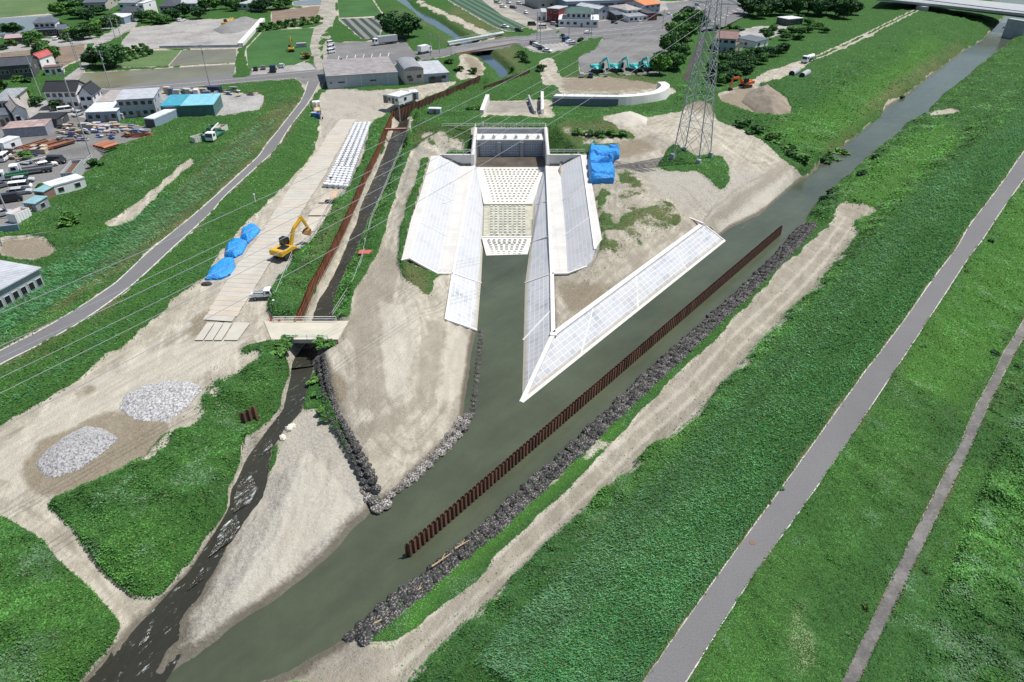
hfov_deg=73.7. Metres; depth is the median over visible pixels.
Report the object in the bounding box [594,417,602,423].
stone bag
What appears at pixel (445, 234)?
concrete revetment
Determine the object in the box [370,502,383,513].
stone bag
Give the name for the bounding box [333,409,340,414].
stone bag
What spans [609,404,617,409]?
stone bag
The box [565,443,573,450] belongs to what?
stone bag
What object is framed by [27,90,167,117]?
plaza
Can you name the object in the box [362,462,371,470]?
stone bag
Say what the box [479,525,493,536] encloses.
stone bag
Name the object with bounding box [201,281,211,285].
rubbish heap
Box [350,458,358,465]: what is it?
stone bag
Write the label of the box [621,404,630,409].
stone bag
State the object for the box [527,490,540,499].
stone bag
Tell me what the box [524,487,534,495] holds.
stone bag
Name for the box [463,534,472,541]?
stone bag
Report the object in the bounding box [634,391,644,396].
stone bag
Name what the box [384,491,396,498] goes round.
stone bag
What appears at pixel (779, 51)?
tree
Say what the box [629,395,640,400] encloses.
stone bag
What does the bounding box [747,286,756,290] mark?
stone bag
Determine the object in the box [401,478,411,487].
stone bag
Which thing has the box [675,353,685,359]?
stone bag
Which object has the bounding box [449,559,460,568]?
stone bag
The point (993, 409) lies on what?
weed clump
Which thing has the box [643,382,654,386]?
stone bag
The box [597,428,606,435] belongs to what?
stone bag
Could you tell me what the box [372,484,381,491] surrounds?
stone bag
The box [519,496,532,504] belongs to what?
stone bag
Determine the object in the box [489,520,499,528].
stone bag
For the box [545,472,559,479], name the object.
stone bag
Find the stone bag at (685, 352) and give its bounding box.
[678,350,689,355]
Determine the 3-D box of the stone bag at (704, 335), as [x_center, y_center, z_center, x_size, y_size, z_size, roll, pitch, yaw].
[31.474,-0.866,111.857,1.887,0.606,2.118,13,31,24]
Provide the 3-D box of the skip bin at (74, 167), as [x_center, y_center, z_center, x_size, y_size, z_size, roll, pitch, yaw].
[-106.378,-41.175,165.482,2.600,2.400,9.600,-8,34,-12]
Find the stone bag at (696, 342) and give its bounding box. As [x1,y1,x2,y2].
[690,339,700,344]
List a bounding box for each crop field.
[246,28,313,68]
[338,0,380,16]
[340,18,380,38]
[450,0,525,30]
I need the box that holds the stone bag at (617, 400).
[612,398,621,404]
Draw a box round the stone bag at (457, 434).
[451,430,462,438]
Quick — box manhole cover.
[749,539,755,544]
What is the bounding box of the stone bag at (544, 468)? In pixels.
[541,465,549,472]
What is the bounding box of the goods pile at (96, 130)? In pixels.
[91,128,102,132]
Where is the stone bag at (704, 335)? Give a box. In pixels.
[699,333,708,337]
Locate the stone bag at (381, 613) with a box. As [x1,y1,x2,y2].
[376,607,390,621]
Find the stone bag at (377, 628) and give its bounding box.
[371,623,383,634]
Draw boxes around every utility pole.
[0,195,7,211]
[23,56,40,95]
[57,60,91,157]
[67,33,76,61]
[70,42,81,69]
[98,50,109,86]
[197,44,209,84]
[540,14,541,42]
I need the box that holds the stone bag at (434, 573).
[430,570,439,577]
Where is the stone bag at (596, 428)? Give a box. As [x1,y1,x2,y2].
[591,426,600,432]
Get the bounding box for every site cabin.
[0,136,22,151]
[42,174,86,194]
[387,90,411,104]
[408,89,418,99]
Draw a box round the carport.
[4,33,22,44]
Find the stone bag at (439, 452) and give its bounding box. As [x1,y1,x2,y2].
[434,448,445,456]
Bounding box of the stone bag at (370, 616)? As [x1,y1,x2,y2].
[365,612,376,621]
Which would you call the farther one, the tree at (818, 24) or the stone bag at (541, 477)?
the tree at (818, 24)
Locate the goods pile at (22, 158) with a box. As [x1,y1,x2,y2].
[15,157,27,161]
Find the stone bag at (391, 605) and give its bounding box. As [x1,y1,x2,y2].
[386,600,398,610]
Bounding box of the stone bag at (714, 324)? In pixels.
[709,322,718,326]
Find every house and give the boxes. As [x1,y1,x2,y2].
[0,55,40,79]
[0,87,30,109]
[0,107,13,125]
[5,94,28,120]
[32,49,55,69]
[41,80,85,108]
[76,80,101,110]
[82,0,117,8]
[117,0,145,9]
[120,6,139,12]
[137,0,157,12]
[158,0,180,13]
[179,0,208,9]
[237,0,275,9]
[576,2,608,19]
[608,4,642,12]
[625,0,661,12]
[639,9,656,20]
[715,30,739,51]
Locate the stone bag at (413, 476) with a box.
[407,472,419,481]
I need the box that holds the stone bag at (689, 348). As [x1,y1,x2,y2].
[682,346,692,351]
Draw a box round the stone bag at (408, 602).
[402,598,414,607]
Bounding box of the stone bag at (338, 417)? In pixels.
[335,414,342,420]
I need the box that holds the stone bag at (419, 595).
[412,590,425,600]
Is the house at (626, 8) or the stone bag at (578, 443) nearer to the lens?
the stone bag at (578, 443)
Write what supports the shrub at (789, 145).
on the ground at (398, 356)
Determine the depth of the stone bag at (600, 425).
93.36 m
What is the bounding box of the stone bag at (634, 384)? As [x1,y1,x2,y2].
[631,382,638,387]
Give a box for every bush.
[0,44,10,49]
[0,79,7,88]
[5,39,17,44]
[10,75,23,81]
[18,77,31,81]
[21,40,30,46]
[26,89,32,96]
[27,96,44,104]
[29,38,39,43]
[47,100,61,108]
[57,35,72,41]
[95,30,104,35]
[123,55,132,60]
[127,50,134,55]
[130,53,139,58]
[135,48,143,52]
[145,49,153,54]
[256,26,263,31]
[269,346,284,355]
[274,339,292,350]
[279,22,287,27]
[281,334,297,342]
[305,376,318,384]
[311,18,319,22]
[311,335,325,344]
[311,391,321,397]
[315,405,324,414]
[316,338,335,349]
[318,411,329,421]
[444,58,453,62]
[452,66,463,70]
[465,107,475,110]
[466,67,476,73]
[514,50,527,56]
[520,55,530,62]
[535,64,546,71]
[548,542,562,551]
[572,128,585,134]
[585,129,597,135]
[594,130,605,137]
[606,129,617,135]
[614,130,627,136]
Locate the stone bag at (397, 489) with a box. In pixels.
[393,484,402,493]
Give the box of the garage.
[776,16,802,25]
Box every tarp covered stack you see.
[205,257,235,280]
[225,238,247,257]
[240,223,260,243]
[588,143,619,183]
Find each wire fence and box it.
[0,232,49,240]
[276,184,348,289]
[332,144,402,315]
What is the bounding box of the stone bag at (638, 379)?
[635,377,644,381]
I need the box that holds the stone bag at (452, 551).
[445,548,456,557]
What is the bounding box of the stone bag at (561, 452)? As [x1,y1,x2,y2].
[558,450,567,454]
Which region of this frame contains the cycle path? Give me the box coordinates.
[843,322,1023,681]
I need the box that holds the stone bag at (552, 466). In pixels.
[549,462,559,470]
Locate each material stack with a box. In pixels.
[29,147,41,153]
[35,147,48,153]
[36,144,48,149]
[80,122,88,127]
[86,124,95,128]
[112,123,120,127]
[162,86,169,93]
[167,87,173,94]
[173,89,180,94]
[192,89,199,93]
[202,90,210,93]
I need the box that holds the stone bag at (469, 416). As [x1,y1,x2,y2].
[462,413,472,419]
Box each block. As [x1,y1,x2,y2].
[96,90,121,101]
[296,42,306,47]
[525,0,556,8]
[541,8,546,19]
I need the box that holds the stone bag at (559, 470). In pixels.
[554,466,564,474]
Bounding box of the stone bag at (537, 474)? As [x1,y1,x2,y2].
[534,471,543,479]
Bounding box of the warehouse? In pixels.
[321,56,398,88]
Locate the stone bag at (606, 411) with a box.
[603,409,613,414]
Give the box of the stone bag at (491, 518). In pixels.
[486,514,495,522]
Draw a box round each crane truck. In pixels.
[8,156,52,172]
[204,123,224,140]
[312,100,320,113]
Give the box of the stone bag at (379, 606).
[373,601,387,612]
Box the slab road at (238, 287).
[203,119,356,321]
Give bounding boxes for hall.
[0,260,44,311]
[396,57,423,84]
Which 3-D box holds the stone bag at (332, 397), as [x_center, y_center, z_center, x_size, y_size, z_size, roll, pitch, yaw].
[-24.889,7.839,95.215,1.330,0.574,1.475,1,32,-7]
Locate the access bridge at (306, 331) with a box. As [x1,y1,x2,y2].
[264,316,348,342]
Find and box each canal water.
[397,0,508,77]
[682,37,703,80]
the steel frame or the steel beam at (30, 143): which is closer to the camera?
the steel frame
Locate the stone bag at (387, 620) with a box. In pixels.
[381,613,395,626]
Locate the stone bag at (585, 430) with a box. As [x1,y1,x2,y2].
[582,427,590,433]
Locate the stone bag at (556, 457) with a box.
[553,455,561,461]
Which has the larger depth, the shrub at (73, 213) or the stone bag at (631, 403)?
the shrub at (73, 213)
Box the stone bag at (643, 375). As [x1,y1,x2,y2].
[639,373,648,377]
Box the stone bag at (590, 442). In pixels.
[584,438,595,445]
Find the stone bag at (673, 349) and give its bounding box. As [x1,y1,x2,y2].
[669,347,678,351]
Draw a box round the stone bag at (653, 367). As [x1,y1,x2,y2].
[647,365,657,370]
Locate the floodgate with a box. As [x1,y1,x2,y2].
[434,122,580,165]
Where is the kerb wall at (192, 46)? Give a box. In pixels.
[159,44,238,47]
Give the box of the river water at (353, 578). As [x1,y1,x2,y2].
[165,0,1023,681]
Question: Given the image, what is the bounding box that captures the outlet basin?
[480,91,543,113]
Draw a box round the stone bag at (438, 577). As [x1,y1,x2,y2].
[433,573,444,583]
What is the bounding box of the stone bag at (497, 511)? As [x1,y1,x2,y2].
[494,509,502,515]
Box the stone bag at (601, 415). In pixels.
[597,413,606,417]
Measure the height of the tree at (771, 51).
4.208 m
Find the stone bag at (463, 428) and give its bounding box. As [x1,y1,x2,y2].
[456,426,467,431]
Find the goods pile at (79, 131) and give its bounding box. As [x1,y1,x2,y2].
[72,129,83,133]
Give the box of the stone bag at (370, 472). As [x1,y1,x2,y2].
[364,468,374,476]
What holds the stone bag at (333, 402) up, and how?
on the ground at (398, 356)
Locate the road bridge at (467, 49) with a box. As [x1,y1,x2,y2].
[451,39,519,54]
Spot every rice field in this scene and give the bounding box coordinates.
[0,0,57,16]
[110,50,180,66]
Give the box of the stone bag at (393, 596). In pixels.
[386,592,399,602]
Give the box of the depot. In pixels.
[557,0,633,6]
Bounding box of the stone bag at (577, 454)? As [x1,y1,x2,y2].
[572,450,582,457]
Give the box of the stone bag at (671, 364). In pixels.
[665,362,676,367]
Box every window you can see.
[3,294,12,304]
[12,290,19,299]
[19,285,27,294]
[27,281,35,290]
[35,277,42,286]
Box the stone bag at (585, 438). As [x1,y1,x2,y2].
[578,436,589,441]
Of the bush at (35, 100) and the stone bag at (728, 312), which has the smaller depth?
the stone bag at (728, 312)
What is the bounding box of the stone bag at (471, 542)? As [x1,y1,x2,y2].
[463,539,475,549]
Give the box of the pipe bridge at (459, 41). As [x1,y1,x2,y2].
[447,29,503,45]
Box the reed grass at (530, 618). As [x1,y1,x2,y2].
[0,76,1023,681]
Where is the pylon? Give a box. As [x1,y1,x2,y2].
[669,0,740,163]
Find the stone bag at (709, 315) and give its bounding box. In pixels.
[706,313,714,317]
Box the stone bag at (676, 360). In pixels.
[671,357,681,363]
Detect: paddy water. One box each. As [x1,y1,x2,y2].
[0,15,52,36]
[78,64,234,87]
[169,49,235,65]
[293,0,321,5]
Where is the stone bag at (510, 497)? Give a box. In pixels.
[505,494,516,500]
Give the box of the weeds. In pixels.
[0,0,1023,681]
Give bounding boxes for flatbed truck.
[0,169,28,180]
[269,64,276,71]
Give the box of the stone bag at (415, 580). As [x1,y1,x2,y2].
[407,577,420,586]
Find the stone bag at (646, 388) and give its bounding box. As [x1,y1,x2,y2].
[639,385,651,392]
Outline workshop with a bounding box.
[395,60,449,82]
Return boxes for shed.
[22,195,49,211]
[28,112,69,127]
[32,184,55,199]
[42,64,64,74]
[84,101,120,122]
[102,13,137,23]
[160,93,222,115]
[160,94,189,116]
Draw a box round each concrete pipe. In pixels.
[789,67,800,75]
[799,69,810,76]
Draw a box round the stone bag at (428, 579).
[419,575,432,586]
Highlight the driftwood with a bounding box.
[431,553,450,566]
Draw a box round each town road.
[100,46,455,94]
[456,0,747,51]
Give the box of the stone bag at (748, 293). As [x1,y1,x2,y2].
[743,291,751,296]
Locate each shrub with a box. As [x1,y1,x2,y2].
[16,150,33,157]
[57,213,80,225]
[58,211,80,219]
[86,158,103,166]
[733,118,752,126]
[744,124,767,134]
[763,132,787,144]
[780,143,798,148]
[782,148,801,160]
[793,153,810,162]
[818,194,838,200]
[820,156,831,163]
[824,151,842,161]
[826,189,838,193]
[835,148,849,154]
[857,170,868,175]
[871,154,880,158]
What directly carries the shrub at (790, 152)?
on the ground at (398, 356)
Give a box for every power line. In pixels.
[0,0,693,357]
[0,4,729,427]
[1,0,653,312]
[1,0,677,345]
[1,0,715,392]
[1,2,695,377]
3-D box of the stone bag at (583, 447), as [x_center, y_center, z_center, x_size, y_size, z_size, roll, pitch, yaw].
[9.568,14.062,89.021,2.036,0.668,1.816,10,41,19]
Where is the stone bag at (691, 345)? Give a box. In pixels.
[685,343,695,348]
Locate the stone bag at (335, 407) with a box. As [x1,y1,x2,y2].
[331,404,338,409]
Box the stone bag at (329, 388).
[326,386,333,391]
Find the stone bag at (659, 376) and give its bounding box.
[653,374,664,379]
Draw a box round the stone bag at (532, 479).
[527,476,537,483]
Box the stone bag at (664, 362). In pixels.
[661,360,670,364]
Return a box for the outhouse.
[608,10,622,20]
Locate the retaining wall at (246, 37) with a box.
[237,18,264,46]
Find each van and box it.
[0,151,11,161]
[0,191,22,203]
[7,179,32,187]
[45,155,66,163]
[56,105,73,111]
[326,40,334,44]
[327,48,335,53]
[527,21,535,25]
[538,24,546,27]
[562,36,569,40]
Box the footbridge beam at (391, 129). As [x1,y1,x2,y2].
[385,128,405,130]
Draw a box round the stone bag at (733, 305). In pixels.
[728,303,738,308]
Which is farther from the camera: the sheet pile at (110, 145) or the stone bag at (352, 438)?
the sheet pile at (110, 145)
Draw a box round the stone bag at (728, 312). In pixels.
[723,310,732,315]
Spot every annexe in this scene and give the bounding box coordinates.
[56,24,68,36]
[622,12,647,21]
[735,41,743,50]
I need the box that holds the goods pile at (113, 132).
[104,131,116,134]
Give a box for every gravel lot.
[122,19,258,48]
[167,94,263,115]
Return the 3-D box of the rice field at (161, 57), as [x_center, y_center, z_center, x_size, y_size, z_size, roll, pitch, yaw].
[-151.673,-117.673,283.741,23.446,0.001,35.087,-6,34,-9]
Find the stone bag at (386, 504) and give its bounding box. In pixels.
[380,499,391,509]
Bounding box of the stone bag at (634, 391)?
[630,388,639,393]
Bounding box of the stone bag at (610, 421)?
[606,419,615,424]
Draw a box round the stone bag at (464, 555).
[458,550,472,560]
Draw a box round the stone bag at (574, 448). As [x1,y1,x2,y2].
[570,446,578,452]
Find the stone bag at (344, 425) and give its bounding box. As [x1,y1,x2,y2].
[341,422,347,428]
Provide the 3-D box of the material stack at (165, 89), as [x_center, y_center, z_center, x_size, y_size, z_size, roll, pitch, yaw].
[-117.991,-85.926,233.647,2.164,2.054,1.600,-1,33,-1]
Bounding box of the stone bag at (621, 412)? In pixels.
[617,410,626,414]
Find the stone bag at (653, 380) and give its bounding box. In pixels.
[647,377,658,382]
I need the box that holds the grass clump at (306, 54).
[300,52,310,57]
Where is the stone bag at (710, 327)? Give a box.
[706,325,714,329]
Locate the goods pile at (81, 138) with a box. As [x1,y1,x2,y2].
[75,136,88,140]
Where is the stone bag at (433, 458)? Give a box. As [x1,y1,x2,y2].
[429,454,438,462]
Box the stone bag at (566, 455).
[562,452,571,459]
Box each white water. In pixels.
[139,630,150,645]
[187,567,202,590]
[209,515,239,555]
[233,472,257,512]
[259,438,271,456]
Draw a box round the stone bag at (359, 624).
[354,619,369,630]
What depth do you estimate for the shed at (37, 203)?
146.91 m
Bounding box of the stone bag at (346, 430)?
[343,426,350,434]
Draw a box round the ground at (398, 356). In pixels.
[0,0,1023,681]
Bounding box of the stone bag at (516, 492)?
[514,490,523,494]
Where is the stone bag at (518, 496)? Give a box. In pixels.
[515,494,524,498]
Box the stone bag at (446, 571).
[440,567,452,575]
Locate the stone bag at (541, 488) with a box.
[534,483,548,493]
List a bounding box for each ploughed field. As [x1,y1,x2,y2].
[0,44,83,65]
[272,6,319,22]
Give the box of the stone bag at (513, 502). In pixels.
[509,499,519,507]
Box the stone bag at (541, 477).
[539,475,546,480]
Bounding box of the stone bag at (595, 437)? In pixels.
[590,434,599,440]
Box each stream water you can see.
[88,366,312,681]
[292,119,411,369]
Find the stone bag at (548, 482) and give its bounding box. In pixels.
[540,479,551,485]
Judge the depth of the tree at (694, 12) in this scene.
362.23 m
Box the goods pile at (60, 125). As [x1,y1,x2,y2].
[56,124,66,127]
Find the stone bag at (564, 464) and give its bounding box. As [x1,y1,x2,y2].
[559,460,570,467]
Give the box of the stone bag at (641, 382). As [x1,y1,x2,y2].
[639,380,647,384]
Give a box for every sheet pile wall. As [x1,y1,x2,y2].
[239,406,258,422]
[295,110,392,321]
[392,76,479,121]
[404,226,782,556]
[483,70,529,89]
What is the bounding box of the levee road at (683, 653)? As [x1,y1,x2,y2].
[644,153,1023,681]
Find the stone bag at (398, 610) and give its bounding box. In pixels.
[390,605,405,616]
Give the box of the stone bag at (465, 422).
[460,419,470,426]
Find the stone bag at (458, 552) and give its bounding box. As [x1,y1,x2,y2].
[454,549,463,556]
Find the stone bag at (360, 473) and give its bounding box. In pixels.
[357,470,364,477]
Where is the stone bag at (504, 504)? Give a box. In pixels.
[500,501,509,508]
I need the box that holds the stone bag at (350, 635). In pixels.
[342,628,357,642]
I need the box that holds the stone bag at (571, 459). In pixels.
[566,456,576,462]
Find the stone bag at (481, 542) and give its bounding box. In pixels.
[475,538,487,546]
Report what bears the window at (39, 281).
in the hall at (18, 281)
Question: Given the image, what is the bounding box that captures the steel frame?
[358,250,371,254]
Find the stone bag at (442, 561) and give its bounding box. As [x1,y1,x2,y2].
[436,556,446,564]
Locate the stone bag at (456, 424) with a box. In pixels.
[453,420,459,427]
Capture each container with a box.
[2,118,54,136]
[143,109,177,127]
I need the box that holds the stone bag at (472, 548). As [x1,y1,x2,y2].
[466,544,478,552]
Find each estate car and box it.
[8,186,32,193]
[11,175,34,182]
[35,160,57,165]
[568,41,578,44]
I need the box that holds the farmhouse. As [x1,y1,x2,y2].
[32,17,59,36]
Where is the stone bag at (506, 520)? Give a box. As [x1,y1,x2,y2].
[499,516,513,526]
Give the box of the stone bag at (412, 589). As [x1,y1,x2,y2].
[407,583,420,596]
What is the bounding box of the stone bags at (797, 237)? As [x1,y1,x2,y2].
[753,222,817,274]
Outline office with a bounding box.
[115,87,162,117]
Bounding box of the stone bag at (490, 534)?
[485,530,497,539]
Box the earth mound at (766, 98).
[742,84,790,114]
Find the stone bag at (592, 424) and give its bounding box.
[586,422,597,427]
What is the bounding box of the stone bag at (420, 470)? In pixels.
[415,465,425,475]
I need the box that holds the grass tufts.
[2,18,1022,681]
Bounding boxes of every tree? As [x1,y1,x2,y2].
[0,22,24,33]
[20,30,46,39]
[30,42,44,54]
[36,43,60,59]
[47,2,64,14]
[59,0,80,10]
[61,29,75,37]
[64,6,86,17]
[67,24,95,38]
[79,10,95,20]
[79,51,97,65]
[84,43,126,66]
[85,19,101,29]
[87,6,108,12]
[95,18,113,29]
[103,13,122,25]
[131,10,145,20]
[141,9,156,20]
[148,13,171,23]
[162,8,180,20]
[174,2,190,16]
[189,5,206,18]
[197,0,211,9]
[209,0,221,7]
[219,0,227,8]
[224,0,239,10]
[247,2,257,9]
[251,0,269,11]
[271,1,284,8]
[276,0,292,7]
[374,10,416,37]
[403,12,422,36]
[649,54,672,74]
[653,50,679,55]
[659,32,680,49]
[664,20,680,31]
[665,51,687,69]
[668,42,690,55]
[671,31,690,43]
[672,11,691,21]
[677,22,698,37]
[679,6,694,12]
[685,16,703,26]
[690,10,706,16]
[693,14,710,23]
[704,74,717,82]
[706,59,718,66]
[706,65,719,74]
[712,52,725,59]
[715,60,726,65]
[715,73,726,84]
[718,65,724,73]
[719,71,733,80]
[721,53,736,60]
[722,64,731,70]
[725,49,738,54]
[727,62,739,69]
[727,69,742,77]
[734,51,748,56]
[736,56,747,62]
[736,60,745,70]
[737,0,753,13]
[737,63,755,72]
[740,49,754,55]
[743,0,762,15]
[746,57,758,63]
[749,47,764,53]
[749,54,760,61]
[754,3,772,18]
[757,52,768,63]
[759,28,770,32]
[762,31,774,37]
[763,0,782,14]
[766,46,777,54]
[768,24,778,29]
[772,46,783,54]
[775,0,793,14]
[778,28,788,32]
[778,42,790,52]
[780,32,792,38]
[787,26,796,31]
[791,0,807,15]
[792,33,804,39]
[795,27,806,33]
[804,17,814,23]
[805,24,815,31]
[808,0,831,15]
[813,22,824,27]
[819,26,830,32]
[823,0,834,14]
[828,0,837,15]
[833,0,858,18]
[853,0,865,11]
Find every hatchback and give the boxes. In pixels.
[0,208,11,215]
[71,109,83,116]
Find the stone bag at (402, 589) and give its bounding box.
[397,583,407,595]
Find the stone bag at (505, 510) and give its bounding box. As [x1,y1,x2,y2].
[502,506,512,514]
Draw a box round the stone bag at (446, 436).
[444,433,449,439]
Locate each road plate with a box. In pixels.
[195,322,213,339]
[205,322,222,339]
[214,322,231,339]
[224,322,249,339]
[301,217,324,230]
[309,204,328,214]
[319,192,332,202]
[322,204,331,214]
[330,190,338,199]
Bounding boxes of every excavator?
[221,17,234,24]
[269,215,311,259]
[288,36,294,51]
[590,57,610,73]
[610,56,629,72]
[629,56,650,72]
[643,62,661,71]
[728,76,754,90]
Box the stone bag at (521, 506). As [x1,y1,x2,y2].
[513,502,526,511]
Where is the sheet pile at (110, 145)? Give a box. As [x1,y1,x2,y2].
[102,142,118,149]
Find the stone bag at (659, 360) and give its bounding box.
[657,358,664,362]
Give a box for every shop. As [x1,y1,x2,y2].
[547,5,567,21]
[558,7,598,26]
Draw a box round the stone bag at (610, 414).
[606,412,615,416]
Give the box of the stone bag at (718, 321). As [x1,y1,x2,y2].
[713,318,721,323]
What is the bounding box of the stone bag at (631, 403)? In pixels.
[626,400,635,406]
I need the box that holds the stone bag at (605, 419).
[602,417,611,422]
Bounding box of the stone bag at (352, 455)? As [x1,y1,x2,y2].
[349,452,356,458]
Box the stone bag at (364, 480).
[360,476,367,484]
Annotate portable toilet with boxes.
[383,94,387,102]
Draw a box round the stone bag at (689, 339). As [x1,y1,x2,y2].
[685,337,694,341]
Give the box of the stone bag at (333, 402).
[330,400,337,404]
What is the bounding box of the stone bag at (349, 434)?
[346,431,353,438]
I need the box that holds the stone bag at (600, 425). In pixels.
[597,422,607,427]
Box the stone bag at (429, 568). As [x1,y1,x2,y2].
[426,562,439,572]
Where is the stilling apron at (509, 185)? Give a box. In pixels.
[475,156,545,254]
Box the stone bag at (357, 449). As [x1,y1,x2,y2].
[353,445,362,452]
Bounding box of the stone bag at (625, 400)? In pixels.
[621,397,629,403]
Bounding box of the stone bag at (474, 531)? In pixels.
[469,529,478,534]
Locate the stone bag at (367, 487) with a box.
[363,483,371,490]
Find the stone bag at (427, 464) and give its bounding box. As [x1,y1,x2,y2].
[421,460,433,469]
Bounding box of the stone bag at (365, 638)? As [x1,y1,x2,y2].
[358,630,372,646]
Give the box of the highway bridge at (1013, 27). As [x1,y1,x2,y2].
[876,0,1023,37]
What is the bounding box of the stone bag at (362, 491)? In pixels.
[359,485,368,494]
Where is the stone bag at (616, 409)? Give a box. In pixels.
[613,406,620,412]
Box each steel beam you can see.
[14,138,46,148]
[47,139,65,144]
[54,140,75,146]
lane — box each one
[0,21,136,52]
[65,42,104,79]
[310,0,334,69]
[482,0,552,31]
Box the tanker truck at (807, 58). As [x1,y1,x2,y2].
[801,53,814,63]
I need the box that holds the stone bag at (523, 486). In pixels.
[520,483,530,490]
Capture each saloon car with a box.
[0,181,7,186]
[542,48,552,51]
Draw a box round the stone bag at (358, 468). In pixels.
[355,464,362,471]
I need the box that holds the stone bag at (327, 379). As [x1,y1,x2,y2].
[324,377,330,383]
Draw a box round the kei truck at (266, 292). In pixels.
[250,286,272,299]
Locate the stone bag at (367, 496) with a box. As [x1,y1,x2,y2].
[363,492,372,502]
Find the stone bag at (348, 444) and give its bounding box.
[343,442,350,449]
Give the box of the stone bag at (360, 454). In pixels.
[356,452,364,457]
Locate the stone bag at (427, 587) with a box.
[421,581,434,592]
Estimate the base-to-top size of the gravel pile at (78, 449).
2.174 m
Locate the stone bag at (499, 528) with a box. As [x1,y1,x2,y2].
[494,524,505,532]
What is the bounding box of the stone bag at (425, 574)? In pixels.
[419,571,429,579]
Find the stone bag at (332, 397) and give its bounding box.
[329,394,335,400]
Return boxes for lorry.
[372,34,397,45]
[417,44,431,53]
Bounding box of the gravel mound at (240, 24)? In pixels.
[213,17,257,33]
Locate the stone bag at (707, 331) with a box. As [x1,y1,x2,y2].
[702,329,711,333]
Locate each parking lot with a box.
[251,64,314,74]
[327,41,412,59]
[525,43,572,51]
[666,0,726,9]
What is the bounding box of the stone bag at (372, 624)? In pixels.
[367,619,379,628]
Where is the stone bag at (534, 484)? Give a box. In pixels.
[531,481,540,487]
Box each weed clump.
[766,478,784,490]
[845,631,857,639]
[859,603,869,611]
[919,342,926,347]
[921,567,932,574]
[987,407,999,412]
[991,349,1000,356]
[994,392,1005,399]
[1001,382,1013,389]
[1004,381,1018,388]
[1007,371,1019,377]
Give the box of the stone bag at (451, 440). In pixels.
[447,437,456,444]
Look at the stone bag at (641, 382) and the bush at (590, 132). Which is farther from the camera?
the bush at (590, 132)
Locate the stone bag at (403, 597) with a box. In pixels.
[399,593,410,602]
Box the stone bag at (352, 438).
[348,435,355,442]
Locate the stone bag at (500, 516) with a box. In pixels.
[496,512,506,521]
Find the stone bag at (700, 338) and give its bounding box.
[695,335,704,340]
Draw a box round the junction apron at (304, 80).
[296,76,323,86]
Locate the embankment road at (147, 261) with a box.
[0,81,319,362]
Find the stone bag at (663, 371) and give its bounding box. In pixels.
[657,369,668,374]
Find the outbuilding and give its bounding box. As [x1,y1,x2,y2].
[737,35,768,47]
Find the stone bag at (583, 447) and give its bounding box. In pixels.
[578,444,590,451]
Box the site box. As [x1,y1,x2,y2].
[203,85,222,92]
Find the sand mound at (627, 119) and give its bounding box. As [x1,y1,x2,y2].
[607,111,647,126]
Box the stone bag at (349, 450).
[346,446,353,454]
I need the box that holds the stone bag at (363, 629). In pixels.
[356,625,371,641]
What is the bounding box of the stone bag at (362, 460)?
[358,456,368,464]
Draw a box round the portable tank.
[311,112,322,119]
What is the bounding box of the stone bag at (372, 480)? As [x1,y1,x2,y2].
[368,475,377,484]
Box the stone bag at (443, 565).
[439,563,448,570]
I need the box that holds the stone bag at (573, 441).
[570,438,577,443]
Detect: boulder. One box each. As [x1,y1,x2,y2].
[279,434,285,440]
[285,426,292,431]
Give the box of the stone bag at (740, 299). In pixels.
[736,297,745,302]
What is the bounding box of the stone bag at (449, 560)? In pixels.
[446,555,458,563]
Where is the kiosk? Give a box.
[428,107,441,113]
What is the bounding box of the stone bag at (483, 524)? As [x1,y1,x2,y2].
[478,522,489,530]
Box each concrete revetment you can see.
[401,155,483,330]
[519,217,724,402]
[522,155,601,393]
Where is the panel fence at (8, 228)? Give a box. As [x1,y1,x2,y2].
[0,224,19,231]
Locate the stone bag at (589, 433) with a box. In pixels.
[586,431,596,436]
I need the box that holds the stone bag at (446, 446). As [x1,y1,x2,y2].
[440,442,452,450]
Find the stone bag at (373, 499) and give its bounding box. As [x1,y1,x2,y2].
[367,495,380,505]
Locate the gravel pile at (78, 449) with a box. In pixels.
[36,426,117,477]
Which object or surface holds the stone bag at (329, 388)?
on the ground at (398, 356)
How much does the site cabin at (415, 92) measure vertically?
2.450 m
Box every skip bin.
[5,207,31,222]
[60,160,84,176]
[190,133,204,142]
[199,131,206,140]
[206,125,217,130]
[214,124,227,130]
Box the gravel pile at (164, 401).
[119,380,201,421]
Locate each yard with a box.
[0,115,149,225]
[500,0,555,28]
[559,0,671,27]
[578,33,667,73]
[739,26,790,36]
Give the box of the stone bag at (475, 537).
[471,534,483,540]
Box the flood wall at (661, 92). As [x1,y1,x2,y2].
[552,82,669,106]
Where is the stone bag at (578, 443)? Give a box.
[573,440,584,447]
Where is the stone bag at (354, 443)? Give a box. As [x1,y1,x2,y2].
[351,440,359,447]
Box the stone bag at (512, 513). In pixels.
[507,509,519,517]
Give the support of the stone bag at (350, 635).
on the ground at (398, 356)
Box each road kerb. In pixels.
[0,81,320,364]
[0,82,307,350]
[667,152,1023,647]
[685,179,1023,681]
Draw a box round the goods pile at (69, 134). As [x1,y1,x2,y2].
[62,131,73,136]
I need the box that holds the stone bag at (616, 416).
[612,414,622,419]
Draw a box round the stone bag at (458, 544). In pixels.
[454,541,463,549]

